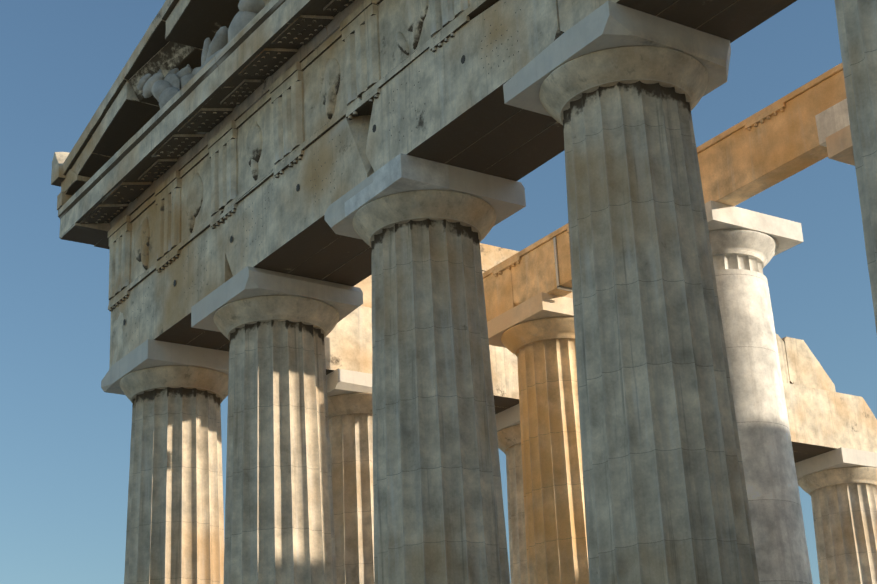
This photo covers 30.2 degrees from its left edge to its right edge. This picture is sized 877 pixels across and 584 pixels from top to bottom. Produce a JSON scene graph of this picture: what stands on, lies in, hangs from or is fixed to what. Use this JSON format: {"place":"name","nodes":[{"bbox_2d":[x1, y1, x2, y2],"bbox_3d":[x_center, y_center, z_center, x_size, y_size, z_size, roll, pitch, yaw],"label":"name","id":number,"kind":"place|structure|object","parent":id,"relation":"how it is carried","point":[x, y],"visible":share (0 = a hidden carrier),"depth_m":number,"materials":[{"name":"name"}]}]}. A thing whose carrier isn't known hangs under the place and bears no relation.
{"place":"outdoors","nodes":[
{"label":"outdoors","id":0,"kind":"place"},
{"bbox_2d":[0,0,876,583],"label":"sky","id":1,"kind":"structure","parent":0,"point":[65,441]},
{"bbox_2d":[835,0,876,332],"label":"column","id":2,"kind":"structure","parent":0,"point":[857,25],"depth_m":14.87,"materials":[{"name":"stone"}]},
{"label":"temple base steps","id":3,"kind":"object","parent":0,"visible":0},
{"bbox_2d":[101,339,228,583],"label":"column","id":4,"kind":"structure","parent":3,"relation":"on","point":[176,394],"depth_m":27.40,"materials":[{"name":"stone"}]},
{"bbox_2d":[191,266,362,583],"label":"column","id":5,"kind":"structure","parent":3,"relation":"on","point":[274,328],"depth_m":24.48,"materials":[{"name":"stone"}]},
{"bbox_2d":[326,369,373,583],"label":"column","id":6,"kind":"structure","parent":3,"relation":"on","point":[349,398],"depth_m":29.30,"materials":[{"name":"stone"}]},
{"bbox_2d":[324,153,525,583],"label":"column","id":7,"kind":"structure","parent":3,"relation":"on","point":[439,517],"depth_m":20.93,"materials":[{"name":"stone"}]},
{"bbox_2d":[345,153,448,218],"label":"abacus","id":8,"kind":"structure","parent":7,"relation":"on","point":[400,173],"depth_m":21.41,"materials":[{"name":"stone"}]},
{"bbox_2d":[495,404,527,583],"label":"column","id":9,"kind":"structure","parent":3,"relation":"on","point":[508,431],"depth_m":31.93,"materials":[{"name":"stone"}]},
{"bbox_2d":[503,1,759,583],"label":"column","id":10,"kind":"structure","parent":3,"relation":"on","point":[618,92],"depth_m":17.48,"materials":[{"name":"stone"}]},
{"bbox_2d":[58,0,796,368],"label":"entablature","id":11,"kind":"structure","parent":10,"relation":"on","point":[278,100],"depth_m":23.89,"materials":[{"name":"stone"}]},
{"bbox_2d":[51,0,270,209],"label":"pediment","id":12,"kind":"structure","parent":11,"relation":"on","point":[177,33],"depth_m":28.33,"materials":[{"name":"stone"}]},
{"bbox_2d":[137,64,199,108],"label":"horse heads","id":13,"kind":"object","parent":11,"relation":"on","point":[160,88],"visible":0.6,"depth_m":27.20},
{"bbox_2d":[197,0,264,72],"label":"statue","id":14,"kind":"object","parent":11,"relation":"on","point":[247,13],"visible":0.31,"depth_m":25.59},
{"bbox_2d":[123,9,520,332],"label":"holes","id":15,"kind":"object","parent":11,"relation":"attached to","point":[373,129],"visible":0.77,"depth_m":23.05,"materials":[{"name":"grey stone"}]},
{"bbox_2d":[795,447,876,583],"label":"column","id":16,"kind":"structure","parent":3,"relation":"on","point":[839,486],"depth_m":36.35,"materials":[{"name":"stone"}]},
{"bbox_2d":[60,213,876,462],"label":"entablature","id":17,"kind":"structure","parent":16,"relation":"on","point":[824,416],"depth_m":35.75,"materials":[{"name":"stone"}]},
{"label":"temple chamber walls","id":18,"kind":"object","parent":3,"relation":"on","visible":0},
{"bbox_2d":[487,292,588,583],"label":"column","id":19,"kind":"structure","parent":18,"relation":"on","point":[535,335],"depth_m":27.14,"materials":[{"name":"stone"}]},
{"bbox_2d":[705,200,812,583],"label":"column","id":20,"kind":"structure","parent":18,"relation":"on","point":[747,245],"depth_m":23.67,"materials":[{"name":"stone"}]},
{"bbox_2d":[826,125,854,165],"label":"stone block","id":21,"kind":"structure","parent":18,"relation":"on","point":[839,146],"depth_m":22.04,"materials":[{"name":"stone"}]},
{"bbox_2d":[482,63,846,321],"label":"stone beam","id":22,"kind":"structure","parent":21,"relation":"on","point":[772,144],"depth_m":23.78,"materials":[{"name":"stone"}]},
{"bbox_2d":[553,237,571,291],"bbox_3d":[2.171,-0.451,27.280,0.500,0.915,0.060,11,-25,-32],"label":"architrave strap","id":23,"kind":"object","parent":22,"relation":"attached to","point":[557,269],"visible":0.75,"depth_m":27.11,"materials":[{"name":"grey"}]},
{"bbox_2d":[815,98,849,146],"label":"stone block","id":24,"kind":"structure","parent":22,"relation":"attached to","point":[832,120],"depth_m":22.32,"materials":[{"name":"beige stone"}]}
]}

